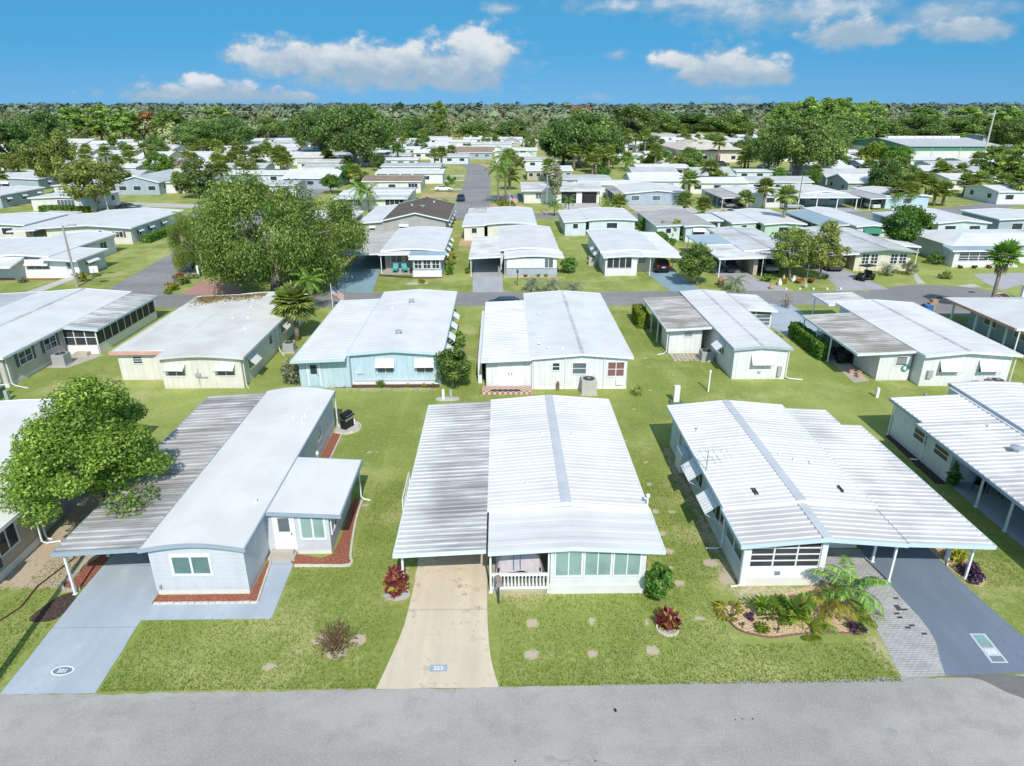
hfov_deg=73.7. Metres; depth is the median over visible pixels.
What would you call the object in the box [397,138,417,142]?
mobile home
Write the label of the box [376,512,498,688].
driveway
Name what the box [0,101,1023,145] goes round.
forest
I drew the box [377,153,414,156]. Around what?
mobile home
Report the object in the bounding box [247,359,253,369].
window
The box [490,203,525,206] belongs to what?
mulch bed
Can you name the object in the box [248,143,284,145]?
mobile home
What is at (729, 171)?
mobile home
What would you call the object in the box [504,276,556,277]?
mulch bed
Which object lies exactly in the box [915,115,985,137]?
broadleaf tree
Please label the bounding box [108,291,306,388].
mobile home
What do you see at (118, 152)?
mobile home
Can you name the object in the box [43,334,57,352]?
window
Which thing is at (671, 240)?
shrub
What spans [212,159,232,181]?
sabal palm
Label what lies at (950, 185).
sabal palm
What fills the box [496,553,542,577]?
covered furniture
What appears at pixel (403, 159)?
mobile home
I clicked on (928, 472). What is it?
mulch bed
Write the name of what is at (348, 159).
broadleaf tree
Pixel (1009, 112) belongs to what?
pine tree
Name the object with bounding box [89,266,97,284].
street sign
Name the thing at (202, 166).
mobile home
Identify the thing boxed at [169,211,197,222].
queen palm
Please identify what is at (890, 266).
pygmy palm
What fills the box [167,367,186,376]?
window
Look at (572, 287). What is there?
pygmy palm
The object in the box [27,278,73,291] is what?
path
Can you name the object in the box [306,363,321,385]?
door
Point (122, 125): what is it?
tree
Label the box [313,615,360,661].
bare bush
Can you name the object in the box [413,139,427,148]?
broadleaf tree
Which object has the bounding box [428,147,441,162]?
sabal palm
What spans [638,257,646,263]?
window
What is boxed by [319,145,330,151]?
broadleaf tree
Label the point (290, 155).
sabal palm
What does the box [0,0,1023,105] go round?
sky
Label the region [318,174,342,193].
broadleaf tree
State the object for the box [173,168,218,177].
mobile home
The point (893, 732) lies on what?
road patch
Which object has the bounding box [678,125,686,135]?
sabal palm
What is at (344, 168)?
broadleaf tree
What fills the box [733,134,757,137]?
mobile home
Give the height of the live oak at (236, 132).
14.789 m
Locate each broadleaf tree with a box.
[0,120,41,155]
[0,155,25,171]
[0,373,176,529]
[3,115,48,150]
[17,129,79,183]
[18,110,69,140]
[29,145,46,177]
[55,158,124,211]
[77,132,89,138]
[106,162,131,178]
[117,142,126,149]
[130,111,155,139]
[142,150,175,171]
[143,135,170,150]
[165,215,214,275]
[170,155,218,197]
[172,157,189,167]
[185,142,201,150]
[186,166,369,293]
[209,138,226,153]
[232,156,260,169]
[252,182,271,196]
[257,160,267,162]
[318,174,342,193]
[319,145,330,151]
[334,163,359,184]
[341,155,352,163]
[356,169,368,186]
[367,109,400,141]
[370,152,385,168]
[396,116,439,138]
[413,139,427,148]
[420,136,430,141]
[433,345,472,387]
[441,130,451,136]
[453,120,489,136]
[481,136,489,141]
[482,130,492,136]
[489,120,528,136]
[507,155,525,170]
[516,130,525,137]
[523,134,536,146]
[533,119,585,164]
[544,162,562,206]
[569,106,590,110]
[584,122,630,164]
[596,166,611,174]
[604,105,661,134]
[607,155,620,168]
[637,125,652,141]
[639,135,664,149]
[639,152,663,163]
[642,110,679,132]
[657,149,672,157]
[664,152,692,165]
[669,113,724,133]
[676,242,716,284]
[681,147,708,166]
[705,135,715,141]
[708,170,728,176]
[714,110,759,136]
[736,134,754,148]
[769,224,822,279]
[770,167,787,175]
[801,169,822,183]
[806,219,851,279]
[816,112,877,145]
[838,155,851,164]
[862,141,887,159]
[867,155,912,186]
[868,117,903,137]
[880,145,916,159]
[880,203,936,242]
[889,113,939,135]
[908,165,921,173]
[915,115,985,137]
[960,119,988,133]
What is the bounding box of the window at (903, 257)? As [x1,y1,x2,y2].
[898,254,907,263]
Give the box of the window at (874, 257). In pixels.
[869,254,878,263]
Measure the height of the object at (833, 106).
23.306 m
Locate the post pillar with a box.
[1019,284,1023,296]
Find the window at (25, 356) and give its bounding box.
[17,346,33,365]
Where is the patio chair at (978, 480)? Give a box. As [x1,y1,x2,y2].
[971,475,986,493]
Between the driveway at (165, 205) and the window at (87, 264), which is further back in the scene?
the driveway at (165, 205)
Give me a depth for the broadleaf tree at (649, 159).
226.62 m
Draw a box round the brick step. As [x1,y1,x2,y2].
[482,386,531,394]
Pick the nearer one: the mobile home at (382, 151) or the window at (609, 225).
the window at (609, 225)
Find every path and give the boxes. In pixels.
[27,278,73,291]
[46,355,102,367]
[139,561,292,619]
[704,209,723,212]
[822,549,945,677]
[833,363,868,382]
[911,273,924,283]
[958,284,980,287]
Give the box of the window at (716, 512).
[712,506,719,524]
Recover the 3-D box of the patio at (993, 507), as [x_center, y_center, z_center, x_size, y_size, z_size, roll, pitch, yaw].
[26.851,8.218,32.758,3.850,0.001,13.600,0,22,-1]
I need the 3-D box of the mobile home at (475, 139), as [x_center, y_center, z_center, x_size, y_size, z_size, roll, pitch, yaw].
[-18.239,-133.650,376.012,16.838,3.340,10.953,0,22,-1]
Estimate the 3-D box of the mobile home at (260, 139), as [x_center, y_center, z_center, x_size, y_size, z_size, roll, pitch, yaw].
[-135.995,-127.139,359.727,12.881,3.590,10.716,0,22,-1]
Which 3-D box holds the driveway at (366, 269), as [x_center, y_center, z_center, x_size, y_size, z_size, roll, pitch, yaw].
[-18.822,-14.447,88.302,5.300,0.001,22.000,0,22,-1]
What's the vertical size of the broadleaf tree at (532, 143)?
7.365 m
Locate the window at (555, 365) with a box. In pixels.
[552,362,560,370]
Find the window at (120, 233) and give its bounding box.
[114,231,123,237]
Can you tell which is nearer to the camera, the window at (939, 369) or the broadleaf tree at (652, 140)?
the window at (939, 369)
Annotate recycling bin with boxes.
[924,304,934,310]
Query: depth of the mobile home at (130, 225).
108.32 m
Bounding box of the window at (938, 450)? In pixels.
[932,442,950,463]
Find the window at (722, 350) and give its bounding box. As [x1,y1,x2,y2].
[719,345,724,356]
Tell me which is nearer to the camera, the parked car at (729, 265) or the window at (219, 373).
the window at (219, 373)
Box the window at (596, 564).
[583,552,612,576]
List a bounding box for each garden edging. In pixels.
[60,555,99,591]
[153,561,271,604]
[294,500,362,566]
[330,433,342,457]
[334,421,361,434]
[656,624,679,636]
[722,610,863,637]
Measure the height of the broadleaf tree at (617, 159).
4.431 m
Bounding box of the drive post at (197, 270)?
[196,265,199,277]
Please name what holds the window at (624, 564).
in the mobile home at (553, 480)
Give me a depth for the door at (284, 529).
32.24 m
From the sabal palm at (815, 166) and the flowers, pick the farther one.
the sabal palm at (815, 166)
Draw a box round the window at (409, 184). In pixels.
[408,183,417,188]
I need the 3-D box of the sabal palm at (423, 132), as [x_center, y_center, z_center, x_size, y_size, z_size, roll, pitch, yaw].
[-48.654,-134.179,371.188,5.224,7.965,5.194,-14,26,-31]
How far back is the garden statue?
86.87 m
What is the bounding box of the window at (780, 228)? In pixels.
[778,227,789,232]
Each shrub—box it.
[15,275,27,282]
[71,271,87,281]
[163,288,171,293]
[164,282,178,289]
[171,272,183,277]
[173,276,190,283]
[183,272,198,278]
[279,356,300,383]
[375,380,385,387]
[382,562,409,598]
[443,266,453,274]
[444,181,453,187]
[446,175,455,181]
[446,257,454,267]
[447,252,457,260]
[448,330,466,348]
[496,199,516,206]
[560,256,577,272]
[630,382,642,395]
[637,217,645,228]
[643,587,654,599]
[653,604,681,631]
[666,238,677,245]
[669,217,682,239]
[754,620,771,633]
[761,273,772,281]
[779,293,792,307]
[795,277,804,283]
[846,620,867,634]
[881,269,897,275]
[900,260,919,274]
[926,251,944,263]
[937,270,952,278]
[942,548,967,563]
[956,561,981,577]
[960,567,986,584]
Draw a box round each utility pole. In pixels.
[61,224,78,286]
[101,181,108,209]
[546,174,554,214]
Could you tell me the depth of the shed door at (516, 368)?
51.51 m
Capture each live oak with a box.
[170,120,228,144]
[200,117,257,145]
[243,116,291,137]
[285,106,328,149]
[312,102,391,164]
[541,107,621,167]
[750,131,784,168]
[759,115,848,175]
[825,121,853,147]
[977,115,1023,155]
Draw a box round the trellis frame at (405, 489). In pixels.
[402,472,409,509]
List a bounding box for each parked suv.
[653,258,669,272]
[718,161,728,165]
[734,202,746,208]
[815,256,843,270]
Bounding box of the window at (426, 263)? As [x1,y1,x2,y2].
[423,260,430,268]
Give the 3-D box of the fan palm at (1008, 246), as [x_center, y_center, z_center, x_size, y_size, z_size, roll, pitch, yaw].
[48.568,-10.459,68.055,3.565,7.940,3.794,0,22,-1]
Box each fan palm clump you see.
[712,599,744,622]
[743,597,772,615]
[753,592,790,626]
[769,591,817,619]
[789,609,825,642]
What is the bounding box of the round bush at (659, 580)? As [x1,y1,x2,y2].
[644,561,674,601]
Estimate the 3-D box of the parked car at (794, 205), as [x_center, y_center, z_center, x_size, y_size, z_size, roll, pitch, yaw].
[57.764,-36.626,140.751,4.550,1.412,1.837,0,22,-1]
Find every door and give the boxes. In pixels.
[64,261,73,276]
[271,516,297,549]
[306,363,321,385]
[404,255,412,267]
[497,362,509,385]
[510,361,522,385]
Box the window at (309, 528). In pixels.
[298,517,326,539]
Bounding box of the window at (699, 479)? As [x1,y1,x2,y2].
[694,474,703,491]
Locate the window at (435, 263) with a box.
[432,260,439,268]
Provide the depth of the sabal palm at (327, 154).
244.25 m
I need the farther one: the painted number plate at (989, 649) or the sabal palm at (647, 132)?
the sabal palm at (647, 132)
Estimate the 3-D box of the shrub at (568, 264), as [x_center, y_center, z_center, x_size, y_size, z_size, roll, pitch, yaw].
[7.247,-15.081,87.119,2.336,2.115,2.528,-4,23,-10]
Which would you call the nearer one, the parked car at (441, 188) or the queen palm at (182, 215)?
the queen palm at (182, 215)
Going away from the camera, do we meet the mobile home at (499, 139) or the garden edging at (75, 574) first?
the garden edging at (75, 574)
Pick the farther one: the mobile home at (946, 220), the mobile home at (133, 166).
the mobile home at (133, 166)
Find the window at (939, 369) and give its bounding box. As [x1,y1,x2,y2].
[937,365,957,372]
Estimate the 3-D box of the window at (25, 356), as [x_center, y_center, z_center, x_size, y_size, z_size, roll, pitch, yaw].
[-38.330,-2.107,53.796,0.080,1.090,1.640,0,22,-1]
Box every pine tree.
[57,107,85,135]
[81,104,114,140]
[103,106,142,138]
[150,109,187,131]
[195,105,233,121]
[425,100,449,135]
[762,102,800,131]
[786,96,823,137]
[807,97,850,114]
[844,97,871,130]
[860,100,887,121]
[905,107,947,127]
[950,105,985,133]
[978,145,1012,174]
[984,104,1023,125]
[995,143,1023,181]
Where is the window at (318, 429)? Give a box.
[316,422,321,442]
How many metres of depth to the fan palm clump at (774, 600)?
28.69 m
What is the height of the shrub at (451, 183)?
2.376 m
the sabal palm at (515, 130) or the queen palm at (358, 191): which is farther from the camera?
the sabal palm at (515, 130)
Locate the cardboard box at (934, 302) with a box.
[927,299,938,309]
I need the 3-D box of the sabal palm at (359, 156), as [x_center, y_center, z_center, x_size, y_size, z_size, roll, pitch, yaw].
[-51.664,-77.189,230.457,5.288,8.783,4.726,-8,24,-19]
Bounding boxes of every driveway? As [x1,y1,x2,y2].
[0,552,157,693]
[113,202,209,207]
[181,278,245,294]
[327,255,384,292]
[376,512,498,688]
[420,193,459,197]
[473,259,502,291]
[492,194,522,201]
[561,203,599,209]
[629,205,699,212]
[646,267,698,291]
[710,201,735,211]
[713,264,789,290]
[770,304,823,338]
[795,206,859,211]
[806,262,886,290]
[829,349,848,362]
[857,544,1023,674]
[974,273,1023,289]
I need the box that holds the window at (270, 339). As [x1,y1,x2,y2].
[268,333,272,345]
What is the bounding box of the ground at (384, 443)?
[0,131,1023,694]
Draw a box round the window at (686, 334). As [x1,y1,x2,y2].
[683,332,692,336]
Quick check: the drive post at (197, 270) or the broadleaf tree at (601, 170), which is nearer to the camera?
the drive post at (197, 270)
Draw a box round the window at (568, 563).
[554,551,582,576]
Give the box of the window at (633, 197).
[631,196,639,199]
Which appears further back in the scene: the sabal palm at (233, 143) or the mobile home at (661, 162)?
the sabal palm at (233, 143)
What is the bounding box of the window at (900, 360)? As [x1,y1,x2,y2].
[894,356,908,365]
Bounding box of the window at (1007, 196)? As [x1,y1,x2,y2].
[1005,195,1013,198]
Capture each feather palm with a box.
[800,582,858,630]
[808,554,892,616]
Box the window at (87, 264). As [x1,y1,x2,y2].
[84,260,95,266]
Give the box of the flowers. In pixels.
[745,611,753,621]
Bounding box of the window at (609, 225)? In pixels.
[607,223,616,227]
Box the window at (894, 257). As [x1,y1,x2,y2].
[889,254,898,263]
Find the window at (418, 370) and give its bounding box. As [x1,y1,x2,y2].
[416,368,433,373]
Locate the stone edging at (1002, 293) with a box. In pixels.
[996,292,1011,296]
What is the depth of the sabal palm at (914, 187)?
139.68 m
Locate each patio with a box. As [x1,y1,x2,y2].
[382,270,412,274]
[459,231,471,245]
[669,354,699,360]
[947,482,1023,546]
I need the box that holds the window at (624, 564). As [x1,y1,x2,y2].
[612,553,641,576]
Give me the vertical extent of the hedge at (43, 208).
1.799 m
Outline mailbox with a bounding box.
[495,575,502,603]
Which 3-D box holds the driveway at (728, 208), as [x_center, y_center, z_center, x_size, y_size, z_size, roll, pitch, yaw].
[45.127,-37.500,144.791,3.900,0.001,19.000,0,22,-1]
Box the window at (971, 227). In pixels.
[969,226,979,228]
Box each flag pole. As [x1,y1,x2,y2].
[330,284,343,306]
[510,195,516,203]
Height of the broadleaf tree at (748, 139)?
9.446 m
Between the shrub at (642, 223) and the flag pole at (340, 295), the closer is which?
the flag pole at (340, 295)
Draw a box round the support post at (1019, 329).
[1008,328,1023,372]
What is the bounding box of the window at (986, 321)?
[983,318,996,328]
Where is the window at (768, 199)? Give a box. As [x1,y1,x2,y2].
[766,198,774,201]
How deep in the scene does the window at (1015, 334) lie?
59.80 m
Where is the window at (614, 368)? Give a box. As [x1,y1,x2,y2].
[607,361,624,376]
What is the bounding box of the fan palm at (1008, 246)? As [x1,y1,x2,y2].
[983,238,1023,296]
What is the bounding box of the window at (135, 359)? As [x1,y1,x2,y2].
[131,356,143,363]
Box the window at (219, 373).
[216,367,235,376]
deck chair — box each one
[392,263,398,271]
[401,263,407,272]
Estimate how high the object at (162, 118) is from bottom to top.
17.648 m
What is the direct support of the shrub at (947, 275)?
on the ground at (384, 443)
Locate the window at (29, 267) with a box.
[27,263,49,269]
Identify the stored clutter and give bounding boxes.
[835,347,853,363]
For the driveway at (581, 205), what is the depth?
145.70 m
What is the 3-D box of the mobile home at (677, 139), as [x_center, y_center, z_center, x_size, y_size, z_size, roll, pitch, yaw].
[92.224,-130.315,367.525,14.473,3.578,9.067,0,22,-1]
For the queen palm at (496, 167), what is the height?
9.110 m
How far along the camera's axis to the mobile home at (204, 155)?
244.65 m
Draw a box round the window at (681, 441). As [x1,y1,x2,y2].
[678,433,683,445]
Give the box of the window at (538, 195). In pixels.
[536,193,541,198]
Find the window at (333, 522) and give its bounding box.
[330,518,337,534]
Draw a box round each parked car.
[114,203,140,208]
[434,185,452,191]
[456,194,464,200]
[489,296,519,301]
[718,260,739,271]
[756,164,770,168]
[780,201,803,208]
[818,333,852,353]
[862,201,880,208]
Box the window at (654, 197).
[652,196,660,199]
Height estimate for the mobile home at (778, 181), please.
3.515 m
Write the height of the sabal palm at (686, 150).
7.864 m
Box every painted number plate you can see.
[51,666,74,675]
[429,665,447,671]
[970,634,1007,662]
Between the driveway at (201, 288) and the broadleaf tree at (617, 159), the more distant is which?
the broadleaf tree at (617, 159)
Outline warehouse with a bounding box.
[850,136,1000,157]
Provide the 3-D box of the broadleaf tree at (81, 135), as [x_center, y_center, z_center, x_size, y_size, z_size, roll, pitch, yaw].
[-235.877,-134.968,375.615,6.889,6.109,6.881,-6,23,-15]
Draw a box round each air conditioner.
[50,351,73,366]
[282,341,297,353]
[579,376,597,395]
[587,256,596,265]
[697,349,713,361]
[986,377,1006,381]
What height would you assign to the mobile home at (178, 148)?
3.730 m
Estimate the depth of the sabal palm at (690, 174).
139.85 m
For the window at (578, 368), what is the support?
in the mobile home at (550, 339)
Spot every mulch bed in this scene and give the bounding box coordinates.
[0,278,60,280]
[29,592,76,621]
[64,554,107,587]
[152,561,269,603]
[291,498,359,564]
[320,433,340,457]
[334,384,439,387]
[335,424,358,431]
[379,274,442,277]
[383,590,409,600]
[407,282,427,284]
[436,397,458,400]
[480,164,509,167]
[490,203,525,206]
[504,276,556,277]
[533,211,557,212]
[658,625,676,633]
[723,583,863,635]
[884,435,946,483]
[929,548,984,586]
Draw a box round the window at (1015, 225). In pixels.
[1012,223,1022,228]
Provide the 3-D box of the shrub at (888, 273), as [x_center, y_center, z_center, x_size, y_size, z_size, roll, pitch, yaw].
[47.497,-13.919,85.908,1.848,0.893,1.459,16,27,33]
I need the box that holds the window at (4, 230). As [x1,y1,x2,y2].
[1,228,13,233]
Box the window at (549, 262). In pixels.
[545,258,553,267]
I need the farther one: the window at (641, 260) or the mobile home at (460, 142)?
the mobile home at (460, 142)
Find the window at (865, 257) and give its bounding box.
[861,254,869,263]
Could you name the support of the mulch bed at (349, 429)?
on the ground at (384, 443)
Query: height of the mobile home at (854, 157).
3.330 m
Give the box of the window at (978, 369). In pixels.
[976,365,996,372]
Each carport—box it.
[0,291,41,306]
[468,207,487,213]
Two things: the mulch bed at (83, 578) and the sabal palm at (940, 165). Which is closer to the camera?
the mulch bed at (83, 578)
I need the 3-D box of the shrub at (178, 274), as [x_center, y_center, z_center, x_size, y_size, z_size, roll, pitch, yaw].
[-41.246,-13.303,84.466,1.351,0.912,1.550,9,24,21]
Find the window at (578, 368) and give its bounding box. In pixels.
[572,362,586,374]
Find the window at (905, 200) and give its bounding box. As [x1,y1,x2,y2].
[903,199,911,202]
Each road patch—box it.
[545,755,555,762]
[887,727,897,736]
[948,674,1023,697]
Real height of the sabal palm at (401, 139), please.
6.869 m
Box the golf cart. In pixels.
[855,264,876,281]
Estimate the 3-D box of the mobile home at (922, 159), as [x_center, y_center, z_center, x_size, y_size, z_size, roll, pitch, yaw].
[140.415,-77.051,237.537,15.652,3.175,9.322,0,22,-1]
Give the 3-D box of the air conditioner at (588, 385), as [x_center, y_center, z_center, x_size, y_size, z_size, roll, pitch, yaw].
[5.711,0.167,50.934,1.260,1.200,1.260,0,22,-1]
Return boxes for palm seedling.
[809,613,838,635]
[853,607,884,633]
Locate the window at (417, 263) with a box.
[414,260,421,268]
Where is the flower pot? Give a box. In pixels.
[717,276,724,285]
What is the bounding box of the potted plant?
[946,460,963,486]
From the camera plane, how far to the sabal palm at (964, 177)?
160.19 m
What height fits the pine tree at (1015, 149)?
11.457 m
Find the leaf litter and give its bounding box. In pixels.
[188,292,267,306]
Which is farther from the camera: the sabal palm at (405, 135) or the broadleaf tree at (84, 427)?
the sabal palm at (405, 135)
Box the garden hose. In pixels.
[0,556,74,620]
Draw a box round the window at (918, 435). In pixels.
[912,422,928,447]
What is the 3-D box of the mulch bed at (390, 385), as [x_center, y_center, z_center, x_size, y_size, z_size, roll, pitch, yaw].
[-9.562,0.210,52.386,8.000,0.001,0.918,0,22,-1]
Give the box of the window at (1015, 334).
[1012,331,1023,341]
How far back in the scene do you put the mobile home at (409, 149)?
287.99 m
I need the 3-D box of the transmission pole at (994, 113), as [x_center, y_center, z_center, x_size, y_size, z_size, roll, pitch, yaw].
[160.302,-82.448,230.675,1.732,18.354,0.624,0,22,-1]
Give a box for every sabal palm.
[0,152,6,171]
[0,167,10,186]
[7,153,19,171]
[77,147,94,159]
[79,143,92,153]
[96,145,113,163]
[106,135,118,145]
[109,153,123,164]
[119,150,138,163]
[120,143,136,162]
[133,133,142,146]
[137,142,150,156]
[168,170,183,193]
[180,150,191,159]
[189,151,199,161]
[198,139,208,150]
[207,139,224,152]
[209,151,225,177]
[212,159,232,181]
[221,154,231,162]
[226,150,237,162]
[227,141,239,150]
[231,145,239,154]
[237,144,251,162]
[246,145,264,162]
[256,143,270,156]
[261,141,272,156]
[268,144,288,169]
[270,279,317,340]
[275,152,290,169]
[280,149,294,169]
[320,149,336,158]
[346,163,362,181]
[353,141,361,167]
[361,150,376,166]
[387,136,398,145]
[390,142,403,156]
[398,137,406,152]
[402,133,409,140]
[418,128,426,136]
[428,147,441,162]
[435,145,448,162]
[446,144,457,152]
[456,129,462,139]
[491,135,497,141]
[499,166,520,189]
[507,149,517,166]
[510,127,518,136]
[541,157,555,179]
[567,143,582,170]
[581,142,605,172]
[585,153,600,174]
[590,147,603,174]
[603,145,614,170]
[603,151,613,167]
[610,192,630,208]
[620,151,632,164]
[624,128,632,136]
[625,136,634,151]
[631,133,640,151]
[641,129,650,149]
[649,142,663,163]
[675,189,695,208]
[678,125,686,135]
[679,169,701,207]
[682,146,692,154]
[684,134,691,139]
[695,194,712,212]
[700,157,721,176]
[711,134,725,160]
[734,189,756,208]
[735,154,747,168]
[737,146,754,168]
[743,144,754,168]
[748,127,754,135]
[754,176,776,208]
[773,184,800,217]
[807,163,823,176]
[856,148,865,159]
[859,157,874,167]
[884,179,909,200]
[891,156,911,177]
[899,172,921,190]
[905,182,922,199]
[912,169,933,192]
[920,172,938,193]
[927,179,947,205]
[929,159,952,172]
[933,180,960,205]
[943,164,955,172]
[953,162,970,172]
[954,171,975,195]
[963,176,979,189]
[967,150,987,165]
[969,169,995,184]
[992,172,1014,184]
[1002,154,1023,184]
[1007,167,1023,190]
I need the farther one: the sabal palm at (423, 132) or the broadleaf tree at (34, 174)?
the sabal palm at (423, 132)
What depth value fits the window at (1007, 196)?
146.79 m
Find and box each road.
[0,213,264,218]
[0,674,1023,765]
[106,189,329,294]
[153,291,868,307]
[420,161,490,219]
[534,202,1023,217]
[867,285,1013,315]
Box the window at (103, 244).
[99,241,107,247]
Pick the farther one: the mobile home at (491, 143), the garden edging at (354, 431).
the mobile home at (491, 143)
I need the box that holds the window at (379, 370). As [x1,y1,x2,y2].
[377,368,394,373]
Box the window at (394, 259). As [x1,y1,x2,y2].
[390,255,402,262]
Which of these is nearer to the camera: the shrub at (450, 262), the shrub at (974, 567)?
the shrub at (974, 567)
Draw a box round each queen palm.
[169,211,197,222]
[289,267,325,310]
[346,181,374,210]
[356,183,377,211]
[484,161,510,201]
[491,146,517,202]
[547,198,562,215]
[561,194,575,209]
[601,197,611,206]
[621,154,640,168]
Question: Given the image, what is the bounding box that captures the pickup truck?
[719,198,734,207]
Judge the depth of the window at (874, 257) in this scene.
87.99 m
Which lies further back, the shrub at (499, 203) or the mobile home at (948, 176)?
the mobile home at (948, 176)
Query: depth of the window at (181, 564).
29.46 m
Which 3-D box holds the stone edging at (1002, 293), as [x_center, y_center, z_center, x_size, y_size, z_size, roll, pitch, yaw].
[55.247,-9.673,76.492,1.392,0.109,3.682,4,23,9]
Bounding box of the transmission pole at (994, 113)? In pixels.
[984,110,995,152]
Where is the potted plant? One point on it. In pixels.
(953, 478)
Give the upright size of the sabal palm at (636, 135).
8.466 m
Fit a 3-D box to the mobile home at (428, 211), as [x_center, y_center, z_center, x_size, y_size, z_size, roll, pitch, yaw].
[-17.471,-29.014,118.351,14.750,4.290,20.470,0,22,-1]
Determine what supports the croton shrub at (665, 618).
on the mulch bed at (671, 631)
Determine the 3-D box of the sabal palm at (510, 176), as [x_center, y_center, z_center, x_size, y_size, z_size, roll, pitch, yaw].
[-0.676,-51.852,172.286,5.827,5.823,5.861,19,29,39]
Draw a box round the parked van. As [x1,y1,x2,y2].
[758,259,778,272]
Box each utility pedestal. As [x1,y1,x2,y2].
[3,390,10,399]
[874,387,880,397]
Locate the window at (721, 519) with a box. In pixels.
[719,512,723,527]
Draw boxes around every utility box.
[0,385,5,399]
[669,385,682,404]
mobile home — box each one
[0,172,71,189]
[0,186,45,208]
[0,211,82,237]
[0,231,117,277]
[0,288,157,388]
[0,399,128,581]
[6,207,183,243]
[27,191,120,210]
[50,386,370,594]
[51,179,115,191]
[61,159,82,165]
[67,139,99,140]
[68,140,92,143]
[75,145,118,149]
[75,154,112,162]
[76,150,99,153]
[89,141,123,145]
[97,150,142,154]
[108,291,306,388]
[115,169,225,194]
[115,170,154,176]
[116,139,145,142]
[119,155,167,164]
[121,163,154,170]
[139,151,184,162]
[165,139,178,144]
[166,146,186,150]
[168,144,208,150]
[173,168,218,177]
[180,151,219,153]
[193,160,210,167]
[197,154,233,162]
[223,163,275,169]
[223,170,287,182]
[237,180,307,195]
[244,157,292,168]
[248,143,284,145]
[249,138,268,141]
[273,138,309,140]
[273,140,296,143]
[273,144,307,147]
[281,169,349,188]
[287,150,308,153]
[290,152,321,155]
[290,289,459,387]
[291,154,324,164]
[296,159,344,168]
[301,147,319,151]
[301,164,351,169]
[306,211,364,225]
[332,152,361,158]
[334,187,418,209]
[337,155,371,165]
[342,226,453,276]
[358,197,456,231]
[361,174,426,192]
[372,150,399,158]
[375,169,446,183]
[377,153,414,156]
[380,163,443,168]
[384,141,413,148]
[384,157,420,162]
[389,143,409,152]
[392,395,665,593]
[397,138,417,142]
[405,146,422,152]
[413,149,442,158]
[423,145,437,148]
[427,143,455,149]
[429,137,452,141]
[430,153,469,163]
[437,140,471,146]
[455,147,492,158]
[457,146,491,146]
[462,206,536,240]
[463,137,493,143]
[469,225,563,275]
[472,142,511,146]
[477,145,507,151]
[478,290,633,388]
[494,137,522,142]
[495,153,531,163]
[496,147,537,156]
[503,136,519,145]
[519,182,603,203]
[521,139,537,146]
[523,157,557,168]
[524,165,573,179]
[557,207,637,235]
[561,175,610,181]
[575,180,638,195]
[586,228,683,275]
[605,182,690,204]
[610,153,643,162]
[622,172,683,188]
[623,144,647,152]
[626,167,677,172]
[631,164,688,174]
[636,208,715,241]
[643,289,802,379]
[651,133,676,139]
[653,158,673,163]
[666,400,996,586]
[669,137,697,141]
[682,167,735,176]
[682,177,748,193]
[686,226,810,276]
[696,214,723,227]
[701,185,779,208]
[711,208,807,236]
[718,140,744,142]
[724,138,743,139]
[731,169,785,176]
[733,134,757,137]
[736,176,814,187]
[773,183,859,208]
[779,225,921,272]
[782,206,884,236]
[788,160,846,171]
[791,165,854,175]
[802,292,1023,385]
[816,168,871,186]
[820,155,858,162]
[826,174,884,189]
[839,186,932,208]
[846,149,858,158]
[847,160,875,167]
[871,207,991,229]
[883,166,931,173]
[886,381,1023,531]
[888,157,946,165]
[909,229,1023,266]
[911,165,960,172]
[914,161,978,165]
[934,173,994,189]
[942,297,1023,361]
[944,158,993,160]
[955,166,979,172]
[959,208,1023,231]
[963,185,1023,203]
[965,134,989,141]
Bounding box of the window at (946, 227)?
[945,226,955,228]
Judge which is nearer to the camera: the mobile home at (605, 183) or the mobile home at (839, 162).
the mobile home at (605, 183)
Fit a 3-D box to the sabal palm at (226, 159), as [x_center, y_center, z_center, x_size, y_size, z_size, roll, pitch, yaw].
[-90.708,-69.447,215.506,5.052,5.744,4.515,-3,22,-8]
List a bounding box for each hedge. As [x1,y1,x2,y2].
[38,205,73,211]
[72,205,91,212]
[140,225,181,242]
[631,303,649,328]
[656,231,668,239]
[787,321,831,360]
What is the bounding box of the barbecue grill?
[338,409,355,429]
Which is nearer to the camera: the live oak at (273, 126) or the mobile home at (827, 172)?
the mobile home at (827, 172)
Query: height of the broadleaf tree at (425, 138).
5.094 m
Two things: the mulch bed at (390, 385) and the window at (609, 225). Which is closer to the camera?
the mulch bed at (390, 385)
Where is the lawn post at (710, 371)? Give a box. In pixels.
[707,370,711,391]
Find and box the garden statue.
[501,259,505,273]
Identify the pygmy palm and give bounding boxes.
[521,274,543,291]
[542,276,564,290]
[564,281,583,290]
[721,270,750,292]
[878,261,897,274]
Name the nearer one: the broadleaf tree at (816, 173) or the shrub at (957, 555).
the shrub at (957, 555)
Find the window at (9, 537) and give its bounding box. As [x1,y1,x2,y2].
[0,521,20,556]
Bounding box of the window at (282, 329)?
[280,325,284,335]
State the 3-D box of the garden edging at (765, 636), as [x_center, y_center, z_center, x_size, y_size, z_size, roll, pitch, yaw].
[11.467,10.152,27.942,5.572,0.087,1.316,6,23,15]
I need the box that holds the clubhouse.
[660,139,741,161]
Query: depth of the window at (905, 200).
140.89 m
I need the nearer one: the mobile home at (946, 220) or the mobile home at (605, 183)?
the mobile home at (946, 220)
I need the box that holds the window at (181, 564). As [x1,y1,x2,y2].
[168,554,213,575]

